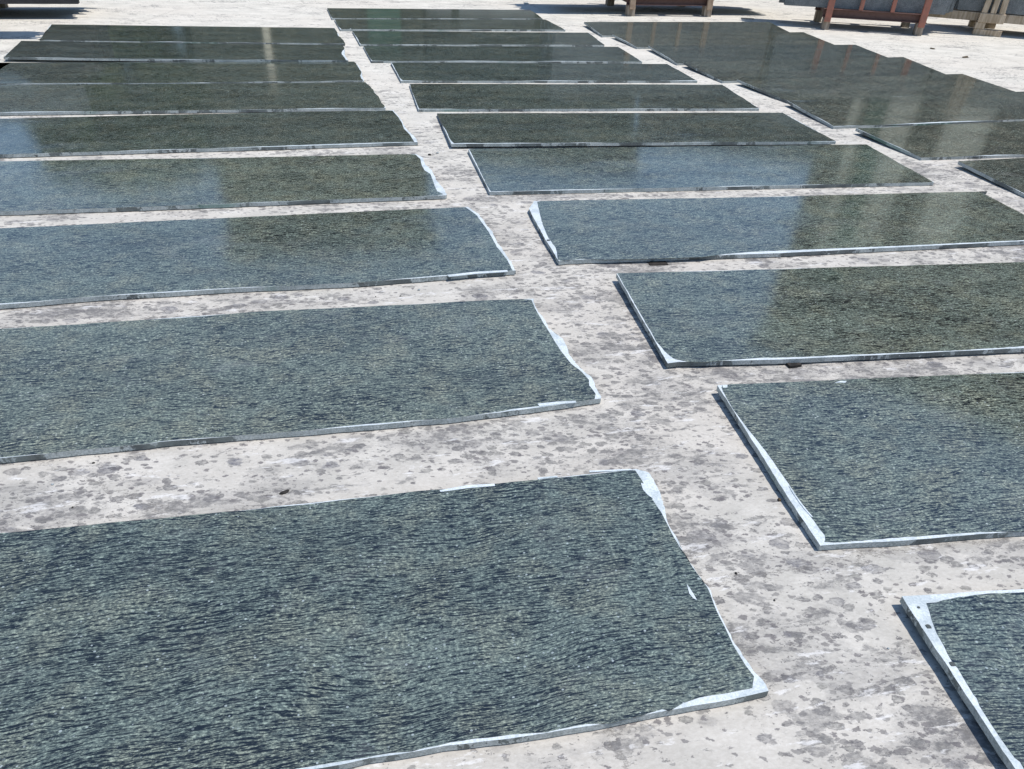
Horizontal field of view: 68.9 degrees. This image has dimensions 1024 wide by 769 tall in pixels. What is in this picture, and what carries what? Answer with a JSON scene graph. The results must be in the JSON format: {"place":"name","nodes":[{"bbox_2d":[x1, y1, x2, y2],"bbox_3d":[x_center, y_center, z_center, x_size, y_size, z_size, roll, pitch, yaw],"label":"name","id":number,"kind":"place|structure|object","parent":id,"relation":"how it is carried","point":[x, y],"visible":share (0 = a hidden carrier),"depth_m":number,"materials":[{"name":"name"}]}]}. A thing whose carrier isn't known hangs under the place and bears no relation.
{"place":"outdoors","nodes":[
{"label":"outdoors","id":0,"kind":"place"},
{"bbox_2d":[0,0,1023,768],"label":"ground","id":1,"kind":"structure","parent":0,"point":[816,640],"depth_m":2.23,"materials":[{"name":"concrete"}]},
{"bbox_2d":[0,4,8,7],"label":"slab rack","id":2,"kind":"object","parent":1,"relation":"on","point":[3,5],"visible":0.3,"depth_m":8.49,"materials":[{"name":"brown metal"}]},
{"bbox_2d":[0,0,78,3],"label":"upright slab","id":3,"kind":"structure","parent":2,"relation":"on","point":[39,1],"depth_m":7.88,"materials":[{"name":"stone"}]},
{"bbox_2d":[4,41,347,61],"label":"granite slab","id":4,"kind":"structure","parent":1,"relation":"on","point":[113,51],"depth_m":6.65,"materials":[{"name":"stone"}]},
{"bbox_2d":[0,61,363,84],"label":"granite slab","id":5,"kind":"structure","parent":1,"relation":"on","point":[51,73],"depth_m":6.05,"materials":[{"name":"stone"}]},
{"bbox_2d":[39,24,344,45],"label":"granite slab","id":6,"kind":"structure","parent":1,"relation":"on","point":[192,34],"depth_m":7.41,"materials":[{"name":"stone"}]},
{"bbox_2d":[0,82,385,115],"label":"granite slab","id":7,"kind":"structure","parent":1,"relation":"on","point":[72,99],"depth_m":5.40,"materials":[{"name":"stone"}]},
{"bbox_2d":[0,110,417,157],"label":"granite slab","id":8,"kind":"structure","parent":1,"relation":"on","point":[78,136],"depth_m":4.72,"materials":[{"name":"stone"}]},
{"bbox_2d":[0,154,446,214],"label":"granite slab","id":9,"kind":"structure","parent":1,"relation":"on","point":[63,186],"depth_m":3.99,"materials":[{"name":"stone"}]},
{"bbox_2d":[0,207,515,308],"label":"granite slab","id":10,"kind":"structure","parent":1,"relation":"on","point":[46,265],"depth_m":3.26,"materials":[{"name":"stone"}]},
{"bbox_2d":[279,489,288,494],"bbox_3d":[-0.629,0.297,2.065,0.030,0.005,0.014,-21,41,-30],"label":"mud clod","id":11,"kind":"object","parent":1,"relation":"on","point":[284,492],"visible":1,"depth_m":2.06,"materials":[{"name":"soil"}]},
{"bbox_2d":[0,299,600,463],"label":"granite slab","id":12,"kind":"structure","parent":1,"relation":"on","point":[89,388],"depth_m":2.50,"materials":[{"name":"stone"}]},
{"bbox_2d":[0,469,768,768],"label":"granite slab","id":13,"kind":"structure","parent":1,"relation":"on","point":[345,633],"depth_m":1.67,"materials":[{"name":"stone"}]},
{"bbox_2d":[327,8,541,19],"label":"granite slab","id":14,"kind":"structure","parent":1,"relation":"on","point":[354,13],"depth_m":9.03,"materials":[{"name":"stone"}]},
{"bbox_2d":[334,19,564,31],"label":"granite slab","id":15,"kind":"structure","parent":1,"relation":"on","point":[498,25],"depth_m":8.39,"materials":[{"name":"stone"}]},
{"bbox_2d":[352,31,603,46],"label":"granite slab","id":16,"kind":"structure","parent":1,"relation":"on","point":[433,38],"depth_m":7.75,"materials":[{"name":"stone"}]},
{"bbox_2d":[363,46,641,63],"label":"granite slab","id":17,"kind":"structure","parent":1,"relation":"on","point":[480,54],"depth_m":7.10,"materials":[{"name":"stone"}]},
{"bbox_2d":[391,62,696,82],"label":"granite slab","id":18,"kind":"structure","parent":1,"relation":"on","point":[519,73],"depth_m":6.50,"materials":[{"name":"stone"}]},
{"bbox_2d":[409,84,758,111],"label":"granite slab","id":19,"kind":"structure","parent":1,"relation":"on","point":[533,97],"depth_m":5.81,"materials":[{"name":"stone"}]},
{"bbox_2d":[437,113,835,146],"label":"granite slab","id":20,"kind":"structure","parent":1,"relation":"on","point":[543,129],"depth_m":5.08,"materials":[{"name":"stone"}]},
{"bbox_2d":[647,261,667,265],"bbox_3d":[0.657,-0.566,3.408,0.085,0.005,0.100,-3,35,-7],"label":"timber spacer","id":21,"kind":"object","parent":1,"relation":"on","point":[656,263],"visible":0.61,"depth_m":3.38,"materials":[{"name":"wood"}]},
{"bbox_2d":[605,0,713,16],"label":"slab rack","id":22,"kind":"object","parent":1,"relation":"on","point":[707,6],"visible":1,"depth_m":9.57,"materials":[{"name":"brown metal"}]},
{"bbox_2d":[584,22,787,36],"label":"granite slab","id":23,"kind":"structure","parent":1,"relation":"on","point":[605,29],"depth_m":8.71,"materials":[{"name":"stone"}]},
{"bbox_2d":[468,144,933,194],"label":"granite slab","id":24,"kind":"structure","parent":1,"relation":"on","point":[518,171],"depth_m":4.45,"materials":[{"name":"stone"}]},
{"bbox_2d":[612,32,833,48],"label":"granite slab","id":25,"kind":"structure","parent":1,"relation":"on","point":[640,41],"depth_m":8.14,"materials":[{"name":"stone"}]},
{"bbox_2d":[648,45,885,65],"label":"granite slab","id":26,"kind":"structure","parent":1,"relation":"on","point":[677,55],"depth_m":7.58,"materials":[{"name":"stone"}]},
{"bbox_2d":[529,191,1023,264],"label":"granite slab","id":27,"kind":"structure","parent":1,"relation":"on","point":[607,231],"depth_m":3.74,"materials":[{"name":"stone"}]},
{"bbox_2d":[785,363,801,368],"bbox_3d":[1.007,-0.092,2.726,0.051,0.011,0.102,-8,35,-14],"label":"timber spacer","id":28,"kind":"object","parent":1,"relation":"on","point":[792,365],"visible":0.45,"depth_m":2.69,"materials":[{"name":"wood"}]},
{"bbox_2d":[683,57,943,82],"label":"granite slab","id":29,"kind":"structure","parent":1,"relation":"on","point":[727,71],"depth_m":6.99,"materials":[{"name":"stone"}]},
{"bbox_2d":[616,262,1023,367],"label":"granite slab","id":30,"kind":"structure","parent":1,"relation":"on","point":[744,317],"depth_m":2.98,"materials":[{"name":"stone"}]},
{"bbox_2d":[716,372,1023,549],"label":"granite slab","id":31,"kind":"structure","parent":1,"relation":"on","point":[872,462],"depth_m":2.25,"materials":[{"name":"stone"}]},
{"bbox_2d":[813,0,932,35],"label":"slab rack","id":32,"kind":"object","parent":1,"relation":"on","point":[830,11],"visible":0.87,"depth_m":8.97,"materials":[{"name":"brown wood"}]},
{"bbox_2d":[779,0,953,12],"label":"upright slab","id":33,"kind":"structure","parent":32,"relation":"on","point":[782,1],"depth_m":9.03,"materials":[{"name":"grey stone"}]},
{"bbox_2d":[785,0,950,14],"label":"upright slab","id":34,"kind":"object","parent":32,"relation":"on","point":[940,7],"depth_m":8.96,"materials":[{"name":"grey stone"}]},
{"bbox_2d":[950,0,955,11],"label":"upright slab","id":35,"kind":"structure","parent":32,"relation":"on","point":[952,7],"depth_m":9.10,"materials":[{"name":"grey stone"}]},
{"bbox_2d":[737,74,1014,102],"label":"granite slab","id":36,"kind":"structure","parent":1,"relation":"on","point":[785,90],"depth_m":6.43,"materials":[{"name":"stone"}]},
{"bbox_2d":[787,92,1023,128],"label":"granite slab","id":37,"kind":"structure","parent":1,"relation":"on","point":[869,112],"depth_m":5.79,"materials":[{"name":"stone"}]},
{"bbox_2d":[855,121,1023,160],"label":"granite slab","id":38,"kind":"structure","parent":1,"relation":"on","point":[966,141],"depth_m":5.13,"materials":[{"name":"stone"}]},
{"bbox_2d":[899,589,1023,768],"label":"granite slab","id":39,"kind":"structure","parent":1,"relation":"on","point":[974,641],"depth_m":1.67,"materials":[{"name":"stone"}]},
{"bbox_2d":[928,0,1023,36],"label":"timber trestle","id":40,"kind":"object","parent":1,"relation":"on","point":[979,21],"visible":0.77,"depth_m":9.09,"materials":[{"name":"brown wood"}]},
{"bbox_2d":[957,0,1023,14],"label":"upright slab","id":41,"kind":"structure","parent":40,"relation":"in","point":[1015,7],"depth_m":9.08,"materials":[{"name":"grey stone"}]},
{"bbox_2d":[958,158,1023,196],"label":"granite slab","id":42,"kind":"structure","parent":1,"relation":"on","point":[1008,174],"depth_m":4.58,"materials":[{"name":"stone"}]}
]}

